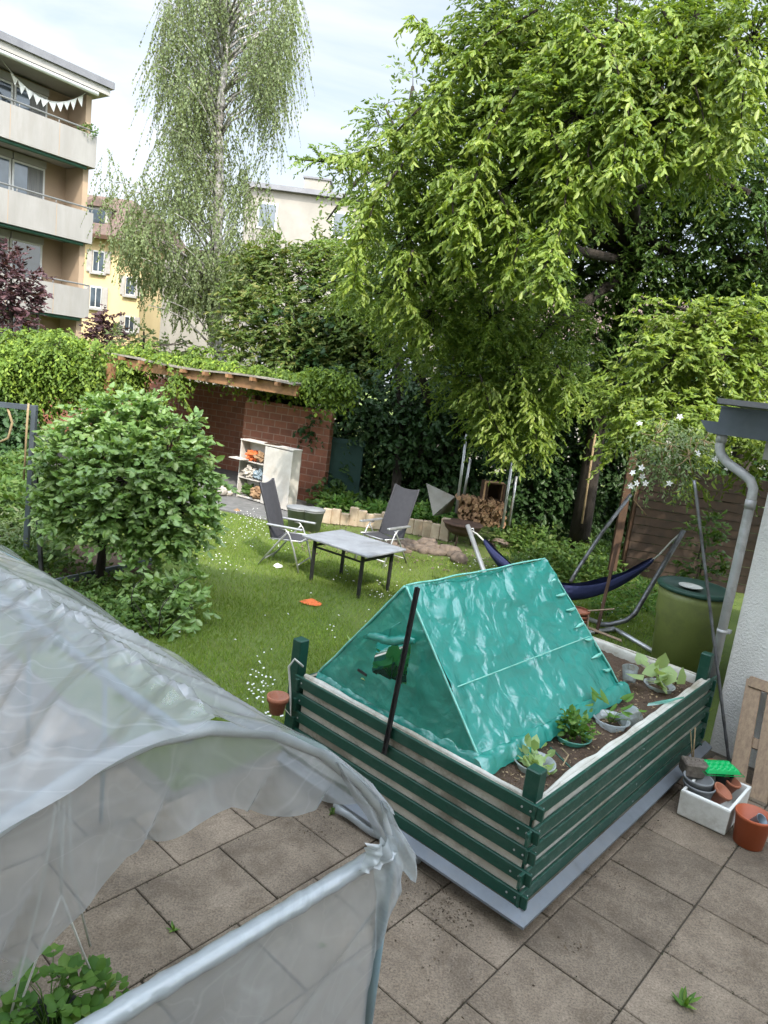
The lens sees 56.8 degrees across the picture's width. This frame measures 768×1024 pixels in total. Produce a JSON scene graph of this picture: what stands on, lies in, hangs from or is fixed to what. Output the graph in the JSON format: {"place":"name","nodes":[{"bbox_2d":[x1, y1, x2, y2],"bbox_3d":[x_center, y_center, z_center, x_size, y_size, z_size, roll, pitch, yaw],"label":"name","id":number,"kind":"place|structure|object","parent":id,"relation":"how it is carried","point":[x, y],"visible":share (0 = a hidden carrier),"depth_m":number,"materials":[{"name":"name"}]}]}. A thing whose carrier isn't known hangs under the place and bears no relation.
{"place":"outdoors","nodes":[
{"label":"outdoors","id":0,"kind":"place"},
{"bbox_2d":[0,30,114,355],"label":"apartment building","id":1,"kind":"structure","parent":0,"point":[47,158],"depth_m":23.89,"materials":[{"name":"concrete"}]},
{"bbox_2d":[0,147,12,189],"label":"window","id":2,"kind":"structure","parent":1,"relation":"in","point":[6,155],"depth_m":23.46,"materials":[{"name":"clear glass"}]},
{"bbox_2d":[0,70,14,104],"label":"window","id":3,"kind":"structure","parent":1,"relation":"in","point":[6,81],"depth_m":22.97,"materials":[{"name":"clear glass"}]},
{"bbox_2d":[8,231,43,279],"bbox_3d":[-12.403,-8.626,24.640,0.150,1.870,1.120,15,13,34],"label":"window","id":4,"kind":"structure","parent":1,"relation":"in","point":[23,240],"depth_m":24.63,"materials":[{"name":"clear glass"}]},
{"bbox_2d":[11,152,46,198],"bbox_3d":[-12.088,-11.062,24.175,0.150,1.870,1.120,15,13,34],"label":"window","id":5,"kind":"structure","parent":1,"relation":"in","point":[28,173],"depth_m":24.07,"materials":[{"name":"white glass"}]},
{"bbox_2d":[13,76,48,117],"bbox_3d":[-11.784,-13.401,23.729,0.150,1.670,1.120,15,13,34],"label":"window","id":6,"kind":"structure","parent":1,"relation":"in","point":[38,90],"depth_m":23.60,"materials":[{"name":"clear glass"}]},
{"bbox_2d":[1,59,85,111],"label":"bunting","id":7,"kind":"object","parent":1,"relation":"hanging from","point":[45,101],"visible":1,"depth_m":23.15,"materials":[{"name":"white fabric"}]},
{"bbox_2d":[80,195,185,375],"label":"yellow house","id":8,"kind":"structure","parent":0,"point":[116,298],"depth_m":36.83,"materials":[{"name":"paint"}]},
{"bbox_2d":[84,285,107,310],"bbox_3d":[-14.962,-11.089,36.876,1.244,1.202,0.200,7,11,0],"label":"window","id":9,"kind":"structure","parent":8,"relation":"in","point":[98,295],"depth_m":36.85,"materials":[{"name":"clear glass"}]},
{"bbox_2d":[86,249,110,275],"bbox_3d":[-14.680,-12.819,36.545,1.233,1.182,0.200,7,11,0],"label":"window","id":10,"kind":"structure","parent":8,"relation":"in","point":[97,267],"depth_m":36.54,"materials":[{"name":"clear glass"}]},
{"bbox_2d":[119,315,139,334],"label":"window","id":11,"kind":"structure","parent":8,"relation":"in","point":[128,323],"depth_m":37.06,"materials":[{"name":"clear glass"}]},
{"bbox_2d":[120,276,139,298],"bbox_3d":[-13.113,-11.617,36.732,1.041,1.038,0.200,7,11,0],"label":"window","id":12,"kind":"structure","parent":8,"relation":"in","point":[123,290],"depth_m":36.73,"materials":[{"name":"clear glass"}]},
{"bbox_2d":[37,435,363,520],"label":"terrace","id":13,"kind":"structure","parent":0,"point":[242,504],"depth_m":14.33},
{"bbox_2d":[37,352,357,500],"bbox_3d":[-7.560,-2.852,18.520,14.829,2.717,3.468,13,12,28],"label":"brick shelter","id":14,"kind":"object","parent":13,"relation":"on","point":[231,423],"visible":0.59,"depth_m":15.55,"materials":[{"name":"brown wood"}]},
{"bbox_2d":[0,325,160,435],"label":"wall vine","id":15,"kind":"object","parent":14,"relation":"on","point":[32,371],"depth_m":15.55,"materials":[{"name":"green plant"}]},
{"bbox_2d":[0,329,239,374],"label":"vine shoots","id":16,"kind":"object","parent":14,"relation":"on","point":[192,349],"visible":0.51,"depth_m":16.23,"materials":[{"name":"green plant"}]},
{"bbox_2d":[141,353,194,418],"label":"hanging vine","id":17,"kind":"object","parent":14,"relation":"hanging from","point":[170,387],"visible":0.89,"depth_m":15.09,"materials":[{"name":"green plant"}]},
{"bbox_2d":[104,343,363,414],"bbox_3d":[-3.613,-3.009,15.911,7.036,0.965,2.325,13,12,28],"label":"roof vine","id":18,"kind":"object","parent":14,"relation":"on","point":[203,363],"visible":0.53,"depth_m":15.30,"materials":[{"name":"green plant"}]},
{"bbox_2d":[289,365,364,423],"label":"corner vine","id":19,"kind":"object","parent":14,"relation":"attached to","point":[333,380],"visible":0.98,"depth_m":13.74,"materials":[{"name":"green plant"}]},
{"bbox_2d":[229,439,302,510],"bbox_3d":[-2.451,-0.778,14.437,1.568,1.224,0.480,14,13,33],"label":"cabinet","id":20,"kind":"object","parent":13,"relation":"on","point":[280,465],"visible":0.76,"depth_m":14.18,"materials":[{"name":"white wood"}]},
{"bbox_2d":[327,437,365,502],"bbox_3d":[-0.912,-0.857,15.316,0.880,1.440,0.110,7,11,0],"label":"compost bin","id":21,"kind":"object","parent":13,"relation":"on","point":[354,456],"visible":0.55,"depth_m":15.25,"materials":[{"name":"green plastic"}]},
{"bbox_2d":[158,244,271,388],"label":"white house","id":22,"kind":"structure","parent":0,"point":[168,329],"depth_m":33.26,"materials":[{"name":"white paint"}]},
{"bbox_2d":[241,175,378,418],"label":"white building","id":23,"kind":"structure","parent":0,"point":[298,210],"depth_m":39.69,"materials":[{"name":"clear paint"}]},
{"bbox_2d":[256,202,277,229],"bbox_3d":[-6.524,-16.563,39.761,1.100,1.400,0.130,7,11,0],"label":"window","id":24,"kind":"structure","parent":23,"relation":"in","point":[273,216],"depth_m":39.69,"materials":[{"name":"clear glass"}]},
{"bbox_2d":[331,211,351,238],"bbox_3d":[-2.358,-16.022,39.761,1.100,1.400,0.130,7,11,0],"label":"window","id":25,"kind":"structure","parent":23,"relation":"in","point":[338,215],"depth_m":39.67,"materials":[{"name":"clear glass"}]},
{"bbox_2d":[1,388,764,788],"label":"ground","id":26,"kind":"structure","parent":0,"point":[472,558],"depth_m":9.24,"materials":[{"name":"green plant"}]},
{"bbox_2d":[0,407,46,464],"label":"shade ivy","id":27,"kind":"object","parent":26,"relation":"on","point":[16,440],"visible":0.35,"depth_m":14.79,"materials":[{"name":"green plant"}]},
{"bbox_2d":[0,237,56,336],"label":"purple tree","id":28,"kind":"object","parent":26,"relation":"on","point":[10,295],"visible":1,"depth_m":18.42,"materials":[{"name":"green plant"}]},
{"bbox_2d":[0,447,57,539],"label":"leafy undergrowth","id":29,"kind":"object","parent":26,"relation":"on","point":[11,477],"visible":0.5,"depth_m":10.62,"materials":[{"name":"green plant"}]},
{"bbox_2d":[0,470,79,560],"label":"tall weeds","id":30,"kind":"object","parent":26,"relation":"on","point":[5,530],"visible":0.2,"depth_m":9.29,"materials":[{"name":"green plant"}]},
{"bbox_2d":[45,545,153,589],"bbox_3d":[-3.662,0.651,9.043,1.828,0.200,1.779,-2,14,-40],"label":"bed","id":31,"kind":"object","parent":26,"relation":"on","point":[115,565],"visible":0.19,"depth_m":8.83,"materials":[{"name":"soil"}]},
{"bbox_2d":[0,402,43,570],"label":"garden rack","id":32,"kind":"object","parent":31,"relation":"on","point":[32,443],"visible":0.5,"depth_m":8.34,"materials":[{"name":"metal"}]},
{"bbox_2d":[23,403,29,479],"bbox_3d":[-4.196,-0.818,8.318,0.040,0.903,0.072,7,11,0],"label":"rag strip","id":33,"kind":"object","parent":32,"relation":"hanging from","point":[26,432],"visible":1,"depth_m":8.32,"materials":[{"name":"fabric"}]},
{"bbox_2d":[0,527,80,577],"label":"tall weeds","id":34,"kind":"object","parent":31,"relation":"on","point":[30,557],"visible":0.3,"depth_m":8.56,"materials":[{"name":"green plant"}]},
{"bbox_2d":[19,382,240,584],"bbox_3d":[-2.986,-0.235,8.143,2.681,2.438,1.621,7,11,0],"label":"leafy bush","id":35,"kind":"object","parent":31,"relation":"on","point":[143,468],"visible":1,"depth_m":7.88,"materials":[{"name":"green plant"}]},
{"bbox_2d":[78,303,130,348],"bbox_3d":[-8.959,-4.593,22.780,1.758,3.974,1.337,7,11,0],"label":"purple tree","id":36,"kind":"object","parent":26,"relation":"on","point":[100,322],"visible":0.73,"depth_m":22.37,"materials":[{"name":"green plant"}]},
{"bbox_2d":[37,556,180,639],"bbox_3d":[-3.226,1.028,7.769,2.023,0.598,2.660,3,11,-20],"label":"ground ivy","id":37,"kind":"object","parent":26,"relation":"on","point":[102,598],"visible":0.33,"depth_m":7.67,"materials":[{"name":"green plant"}]},
{"bbox_2d":[101,316,200,376],"bbox_3d":[-7.304,-3.883,21.102,3.922,3.725,1.997,13,12,26],"label":"back shrub","id":38,"kind":"object","parent":26,"relation":"on","point":[143,336],"visible":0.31,"depth_m":20.80,"materials":[{"name":"green plant"}]},
{"bbox_2d":[113,551,221,641],"bbox_3d":[-2.374,1.077,7.631,1.232,1.156,1.116,7,11,0],"label":"shrub","id":39,"kind":"object","parent":26,"relation":"on","point":[186,599],"visible":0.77,"depth_m":7.63,"materials":[{"name":"green plant"}]},
{"bbox_2d":[80,0,313,385],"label":"birch tree","id":40,"kind":"object","parent":26,"relation":"on","point":[198,283],"visible":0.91,"depth_m":18.14,"materials":[{"name":"green plant"}]},
{"bbox_2d":[258,478,315,571],"bbox_3d":[-1.428,0.180,10.348,0.761,1.212,0.616,10,11,12],"label":"garden chair","id":41,"kind":"object","parent":26,"relation":"on","point":[275,517],"visible":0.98,"depth_m":10.31,"materials":[{"name":"fabric"}]},
{"bbox_2d":[287,504,306,530],"bbox_3d":[-1.545,0.101,12.742,0.444,0.432,0.444,7,11,0],"label":"lidded bucket","id":42,"kind":"object","parent":26,"relation":"on","point":[296,511],"visible":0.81,"depth_m":12.58,"materials":[{"name":"green plastic"}]},
{"bbox_2d":[202,219,401,403],"bbox_3d":[-2.052,-3.819,16.924,5.059,6.400,2.728,7,11,0],"label":"dense tree","id":43,"kind":"object","parent":26,"relation":"on","point":[265,294],"visible":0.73,"depth_m":16.52,"materials":[{"name":"green plant"}]},
{"bbox_2d":[304,506,325,532],"bbox_3d":[-1.285,0.135,12.738,0.444,0.432,0.444,7,11,0],"label":"lidded bucket","id":44,"kind":"object","parent":26,"relation":"on","point":[314,514],"visible":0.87,"depth_m":12.60,"materials":[{"name":"green plastic"}]},
{"bbox_2d":[305,480,370,511],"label":"border shrub","id":45,"kind":"object","parent":26,"relation":"on","point":[350,495],"visible":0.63,"depth_m":14.49,"materials":[{"name":"green plant"}]},
{"bbox_2d":[302,530,405,598],"bbox_3d":[-0.445,0.712,9.762,1.176,0.626,0.832,15,13,36],"label":"garden table","id":46,"kind":"object","parent":26,"relation":"on","point":[364,547],"visible":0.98,"depth_m":9.64,"materials":[{"name":"metal"}]},
{"bbox_2d":[304,197,443,485],"bbox_3d":[-0.117,-2.962,14.198,3.181,6.276,2.561,5,11,-14],"label":"feathery tree","id":47,"kind":"object","parent":26,"relation":"on","point":[340,264],"visible":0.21,"depth_m":14.11,"materials":[{"name":"green plant"}]},
{"bbox_2d":[314,493,456,523],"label":"border shrub","id":48,"kind":"object","parent":26,"relation":"on","point":[421,511],"visible":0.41,"depth_m":14.18,"materials":[{"name":"green plant"}]},
{"bbox_2d":[355,484,419,568],"bbox_3d":[0.070,0.204,11.240,0.616,1.212,0.761,16,14,37],"label":"garden chair","id":49,"kind":"object","parent":26,"relation":"on","point":[395,519],"visible":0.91,"depth_m":11.33,"materials":[{"name":"fabric"}]},
{"bbox_2d":[312,41,475,493],"bbox_3d":[-0.028,-5.457,16.849,3.640,10.124,1.365,7,11,0],"label":"sparse tree","id":50,"kind":"object","parent":26,"relation":"on","point":[403,70],"visible":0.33,"depth_m":16.17,"materials":[{"name":"green plant"}]},
{"bbox_2d":[179,508,645,716],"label":"daisies","id":51,"kind":"object","parent":26,"relation":"on","point":[287,613],"visible":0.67,"depth_m":9.38,"materials":[{"name":"white plant"}]},
{"bbox_2d":[443,518,482,545],"bbox_3d":[1.443,0.388,13.209,0.757,0.457,0.760,7,11,0],"label":"fire bowl","id":52,"kind":"object","parent":26,"relation":"on","point":[456,526],"visible":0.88,"depth_m":12.99,"materials":[{"name":"metal"}]},
{"bbox_2d":[290,524,668,593],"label":"leaf litter","id":53,"kind":"object","parent":26,"relation":"on","point":[428,554],"visible":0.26,"depth_m":12.08,"materials":[{"name":"plant"}]},
{"bbox_2d":[292,336,682,553],"bbox_3d":[2.171,-1.741,15.977,8.358,4.940,4.523,7,11,0],"label":"ivy hedge","id":54,"kind":"object","parent":26,"relation":"on","point":[536,496],"visible":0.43,"depth_m":15.16,"materials":[{"name":"green plant"}]},
{"bbox_2d":[247,273,767,533],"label":"evergreen hedge","id":55,"kind":"object","parent":26,"relation":"on","point":[277,311],"visible":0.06,"depth_m":16.57,"materials":[{"name":"green plant"}]},
{"bbox_2d":[287,0,767,548],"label":"broadleaf tree","id":56,"kind":"object","parent":26,"relation":"on","point":[685,64],"visible":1,"depth_m":9.17,"materials":[{"name":"green plant"}]},
{"bbox_2d":[479,518,648,588],"bbox_3d":[3.228,0.873,12.910,3.443,0.968,4.450,7,11,0],"label":"ground ivy","id":57,"kind":"object","parent":26,"relation":"on","point":[560,561],"visible":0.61,"depth_m":12.48,"materials":[{"name":"green plant"}]},
{"bbox_2d":[455,434,517,527],"bbox_3d":[1.969,-0.589,13.428,1.054,1.654,0.586,10,11,13],"label":"firewood rack","id":58,"kind":"object","parent":57,"relation":"on","point":[507,490],"visible":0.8,"depth_m":13.29,"materials":[{"name":"metal"}]},
{"bbox_2d":[455,493,506,527],"bbox_3d":[1.826,-0.018,13.546,0.998,0.564,0.595,7,11,0],"label":"firewood pile","id":59,"kind":"object","parent":58,"relation":"in","point":[489,513],"visible":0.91,"depth_m":13.36,"materials":[{"name":"wood"}]},
{"bbox_2d":[426,483,455,515],"bbox_3d":[1.190,-0.221,13.572,0.727,0.560,0.490,0,13,-34],"label":"tin sheet","id":60,"kind":"object","parent":59,"relation":"on","point":[439,499],"visible":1,"depth_m":13.40,"materials":[{"name":"metal"}]},
{"bbox_2d":[479,479,505,502],"bbox_3d":[2.069,-0.403,13.532,0.426,0.390,0.412,7,11,0],"label":"wooden crate","id":61,"kind":"object","parent":59,"relation":"on","point":[495,490],"visible":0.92,"depth_m":13.54,"materials":[{"name":"brown wood"}]},
{"bbox_2d":[607,451,636,570],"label":"leaning beam","id":62,"kind":"structure","parent":57,"relation":"on","point":[619,526],"depth_m":11.47,"materials":[{"name":"brown wood"}]},
{"bbox_2d":[361,1,767,564],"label":"shade tree","id":63,"kind":"object","parent":26,"relation":"on","point":[744,267],"visible":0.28,"depth_m":12.09,"materials":[{"name":"green plant"}]},
{"bbox_2d":[581,434,595,523],"bbox_3d":[3.763,-0.603,13.077,0.038,1.657,0.142,5,11,-14],"label":"pale pole","id":64,"kind":"object","parent":63,"relation":"attached to","point":[587,486],"visible":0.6,"depth_m":13.07,"materials":[{"name":"wood"}]},
{"bbox_2d":[465,494,685,651],"bbox_3d":[2.492,0.674,9.101,2.630,1.746,1.850,6,11,-8],"label":"hammock stand","id":65,"kind":"object","parent":26,"relation":"on","point":[642,600],"visible":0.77,"depth_m":9.14,"materials":[{"name":"metal"}]},
{"bbox_2d":[472,530,677,600],"bbox_3d":[2.441,0.610,9.404,2.701,1.180,0.313,10,11,11],"label":"hammock","id":66,"kind":"object","parent":65,"relation":"hanging from","point":[585,590],"visible":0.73,"depth_m":9.34,"materials":[{"name":"blue fabric"}]},
{"bbox_2d":[415,274,765,478],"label":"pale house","id":67,"kind":"structure","parent":26,"relation":"on","point":[639,310],"depth_m":25.91,"materials":[{"name":"brown concrete"}]},
{"bbox_2d":[587,608,621,641],"bbox_3d":[2.351,1.181,7.552,0.404,0.355,0.073,9,11,7],"label":"kindling","id":68,"kind":"object","parent":26,"relation":"on","point":[603,633],"visible":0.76,"depth_m":7.57,"materials":[{"name":"brown wood"}]},
{"bbox_2d":[595,543,618,633],"bbox_3d":[2.425,0.829,7.729,0.037,0.940,0.456,12,12,23],"label":"wooden stake","id":69,"kind":"object","parent":68,"relation":"on","point":[607,585],"visible":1,"depth_m":7.73,"materials":[{"name":"brown wood"}]},
{"bbox_2d":[575,565,693,625],"bbox_3d":[3.844,1.351,10.979,1.927,0.742,3.419,13,12,29],"label":"ground ivy","id":70,"kind":"object","parent":26,"relation":"on","point":[632,593],"visible":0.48,"depth_m":10.51,"materials":[{"name":"green plant"}]},
{"bbox_2d":[571,282,767,514],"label":"young elm","id":71,"kind":"object","parent":26,"relation":"on","point":[702,356],"visible":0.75,"depth_m":7.76,"materials":[{"name":"green plant"}]},
{"bbox_2d":[651,576,734,672],"bbox_3d":[3.357,1.332,7.903,0.800,1.070,0.800,7,11,0],"label":"rain barrel","id":72,"kind":"object","parent":26,"relation":"on","point":[682,636],"visible":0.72,"depth_m":7.63,"materials":[{"name":"green plastic"}]},
{"bbox_2d":[619,448,767,593],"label":"wooden fence","id":73,"kind":"object","parent":26,"relation":"on","point":[733,520],"visible":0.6,"depth_m":12.30,"materials":[{"name":"brown wood"}]},
{"bbox_2d":[672,510,731,582],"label":"fence vine","id":74,"kind":"object","parent":26,"relation":"on","point":[714,516],"visible":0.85,"depth_m":9.59,"materials":[{"name":"green plant"}]},
{"bbox_2d":[701,398,767,767],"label":"garage","id":75,"kind":"structure","parent":26,"relation":"on","point":[749,650],"depth_m":5.64,"materials":[{"name":"paint"}]},
{"bbox_2d":[610,413,727,514],"bbox_3d":[2.842,-0.450,7.013,1.027,1.034,0.936,7,11,0],"label":"clematis","id":76,"kind":"object","parent":75,"relation":"attached to","point":[660,449],"visible":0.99,"depth_m":7.00,"materials":[{"name":"green plant"}]},
{"bbox_2d":[0,740,767,1023],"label":"patio","id":77,"kind":"structure","parent":0,"point":[212,892],"depth_m":3.61,"materials":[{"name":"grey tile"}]},
{"bbox_2d":[0,943,129,1023],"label":"parsley pot","id":78,"kind":"object","parent":77,"relation":"on","point":[61,1004],"visible":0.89,"depth_m":2.52,"materials":[{"name":"green plant"}]},
{"bbox_2d":[0,544,416,1023],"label":"greenhouse","id":79,"kind":"object","parent":77,"relation":"on","point":[79,733],"visible":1,"depth_m":1.91,"materials":[{"name":"white"}]},
{"bbox_2d":[10,874,99,1020],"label":"tomato strings","id":80,"kind":"object","parent":79,"relation":"hanging from","point":[61,897],"visible":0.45,"depth_m":2.44,"materials":[{"name":"fabric"}]},
{"bbox_2d":[333,804,420,863],"bbox_3d":[-0.050,1.885,4.205,0.650,0.082,0.060,15,13,35],"label":"film roll","id":81,"kind":"object","parent":77,"relation":"on","point":[362,825],"visible":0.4,"depth_m":4.26,"materials":[{"name":"white"}]},
{"bbox_2d":[5,707,765,1023],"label":"joint moss","id":82,"kind":"object","parent":77,"relation":"on","point":[416,908],"visible":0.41,"depth_m":3.69,"materials":[{"name":"plant"}]},
{"bbox_2d":[287,803,683,1018],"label":"dirt crumbs","id":83,"kind":"object","parent":77,"relation":"on","point":[461,902],"visible":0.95,"depth_m":3.72,"materials":[{"name":"soil"}]},
{"bbox_2d":[284,636,716,929],"bbox_3d":[0.986,1.413,5.166,1.952,0.930,2.938,16,14,40],"label":"raised bed","id":84,"kind":"object","parent":77,"relation":"on","point":[528,850],"visible":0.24,"depth_m":4.08,"materials":[{"name":"green paint"}]},
{"bbox_2d":[267,658,303,715],"bbox_3d":[-0.646,1.136,4.612,0.216,0.394,0.147,7,11,0],"label":"hanging pot","id":85,"kind":"object","parent":84,"relation":"hanging from","point":[277,701],"visible":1,"depth_m":4.61,"materials":[{"name":"ceramic"}]},
{"bbox_2d":[347,636,410,683],"bbox_3d":[0.030,0.984,4.623,0.521,0.323,0.480,4,11,-19],"label":"lettuce","id":86,"kind":"object","parent":84,"relation":"on","point":[393,653],"visible":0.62,"depth_m":4.62,"materials":[{"name":"green plant"}]},
{"bbox_2d":[381,587,419,754],"bbox_3d":[0.096,0.910,4.021,0.094,1.030,0.028,13,12,26],"label":"metal stake","id":87,"kind":"object","parent":84,"relation":"attached to","point":[401,667],"visible":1,"depth_m":4.01,"materials":[{"name":"metal"}]},
{"bbox_2d":[316,558,630,774],"bbox_3d":[0.715,0.809,4.834,1.410,0.869,1.876,16,14,40],"label":"tarp tent","id":88,"kind":"object","parent":84,"relation":"on","point":[517,651],"visible":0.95,"depth_m":4.38,"materials":[{"name":"teal plastic"}]},
{"bbox_2d":[514,751,555,776],"bbox_3d":[0.850,1.437,4.030,0.242,0.062,0.242,7,11,0],"label":"plant collar","id":89,"kind":"object","parent":84,"relation":"on","point":[549,760],"visible":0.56,"depth_m":4.00,"materials":[{"name":"white plastic"}]},
{"bbox_2d":[517,733,556,774],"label":"seedling","id":90,"kind":"object","parent":84,"relation":"on","point":[533,743],"visible":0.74,"depth_m":4.01,"materials":[{"name":"green plant"}]},
{"bbox_2d":[555,704,600,744],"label":"herb plant","id":91,"kind":"object","parent":84,"relation":"on","point":[574,718],"visible":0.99,"depth_m":4.38,"materials":[{"name":"green plant"}]},
{"bbox_2d":[497,662,690,784],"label":"soil litter","id":92,"kind":"object","parent":84,"relation":"on","point":[603,726],"visible":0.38,"depth_m":4.68,"materials":[{"name":"soil"}]},
{"bbox_2d":[593,709,630,732],"bbox_3d":[1.502,1.392,4.707,0.242,0.062,0.242,7,11,0],"label":"plant collar","id":93,"kind":"object","parent":84,"relation":"on","point":[610,728],"visible":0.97,"depth_m":4.64,"materials":[{"name":"white plastic"}]},
{"bbox_2d":[585,686,646,722],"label":"seedling","id":94,"kind":"object","parent":84,"relation":"on","point":[629,696],"visible":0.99,"depth_m":4.70,"materials":[{"name":"green plant"}]},
{"bbox_2d":[625,652,685,693],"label":"squash plant","id":95,"kind":"object","parent":84,"relation":"on","point":[667,675],"visible":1,"depth_m":5.38,"materials":[{"name":"green plant"}]},
{"bbox_2d":[671,986,701,1009],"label":"weed","id":96,"kind":"object","parent":77,"relation":"on","point":[684,1000],"visible":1,"depth_m":3.32,"materials":[{"name":"green plant"}]},
{"bbox_2d":[692,480,730,762],"bbox_3d":[2.623,0.892,5.688,0.754,2.200,0.029,17,14,40],"label":"garden pole","id":97,"kind":"object","parent":77,"relation":"on","point":[711,621],"visible":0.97,"depth_m":5.68,"materials":[{"name":"grey metal"}]},
{"bbox_2d":[677,774,751,834],"bbox_3d":[2.296,2.006,4.942,0.318,0.190,0.499,17,14,40],"label":"styrofoam box","id":98,"kind":"object","parent":77,"relation":"on","point":[709,814],"visible":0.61,"depth_m":4.78,"materials":[{"name":"white plastic"}]},
{"bbox_2d":[683,777,715,799],"bbox_3d":[2.175,1.961,4.938,0.216,0.168,0.215,7,11,0],"label":"grey bucket","id":99,"kind":"object","parent":98,"relation":"in","point":[707,795],"visible":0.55,"depth_m":4.84,"materials":[{"name":"plastic"}]},
{"bbox_2d":[683,771,713,791],"bbox_3d":[2.171,1.915,4.940,0.201,0.156,0.200,7,11,0],"label":"grey bucket","id":100,"kind":"object","parent":99,"relation":"in","point":[706,783],"visible":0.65,"depth_m":4.90,"materials":[{"name":"plastic"}]},
{"bbox_2d":[679,755,709,778],"bbox_3d":[2.204,1.809,5.047,0.170,0.111,0.130,8,11,4],"label":"wicker basket","id":101,"kind":"object","parent":100,"relation":"on","point":[693,767],"visible":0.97,"depth_m":4.99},
{"bbox_2d":[710,782,732,803],"bbox_3d":[2.321,1.957,4.896,0.148,0.154,0.139,7,11,0],"label":"terracotta pot","id":102,"kind":"object","parent":98,"relation":"in","point":[722,794],"visible":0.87,"depth_m":4.88,"materials":[{"name":"ceramic"}]},
{"bbox_2d":[715,774,733,784],"bbox_3d":[2.409,1.893,5.045,0.128,0.080,0.128,7,11,0],"label":"black pot","id":103,"kind":"object","parent":98,"relation":"in","point":[722,779],"visible":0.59,"depth_m":5.01,"materials":[{"name":"plastic"}]},
{"bbox_2d":[704,759,744,776],"bbox_3d":[2.371,1.801,5.034,0.290,0.046,0.180,6,11,-8],"label":"seed tray","id":104,"kind":"object","parent":103,"relation":"on","point":[722,767],"visible":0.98,"depth_m":4.98,"materials":[{"name":"green plastic"}]},
{"bbox_2d":[731,676,767,803],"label":"pallet","id":105,"kind":"object","parent":77,"relation":"on","point":[746,741],"visible":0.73,"depth_m":5.40,"materials":[{"name":"brown wood"}]},
{"bbox_2d":[733,803,767,851],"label":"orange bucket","id":106,"kind":"object","parent":77,"relation":"on","point":[749,835],"visible":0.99,"depth_m":4.58,"materials":[{"name":"plastic"}]},
{"bbox_2d":[0,0,767,385],"label":"sky","id":107,"kind":"structure","parent":0,"point":[351,39],"materials":[{"name":"white"}]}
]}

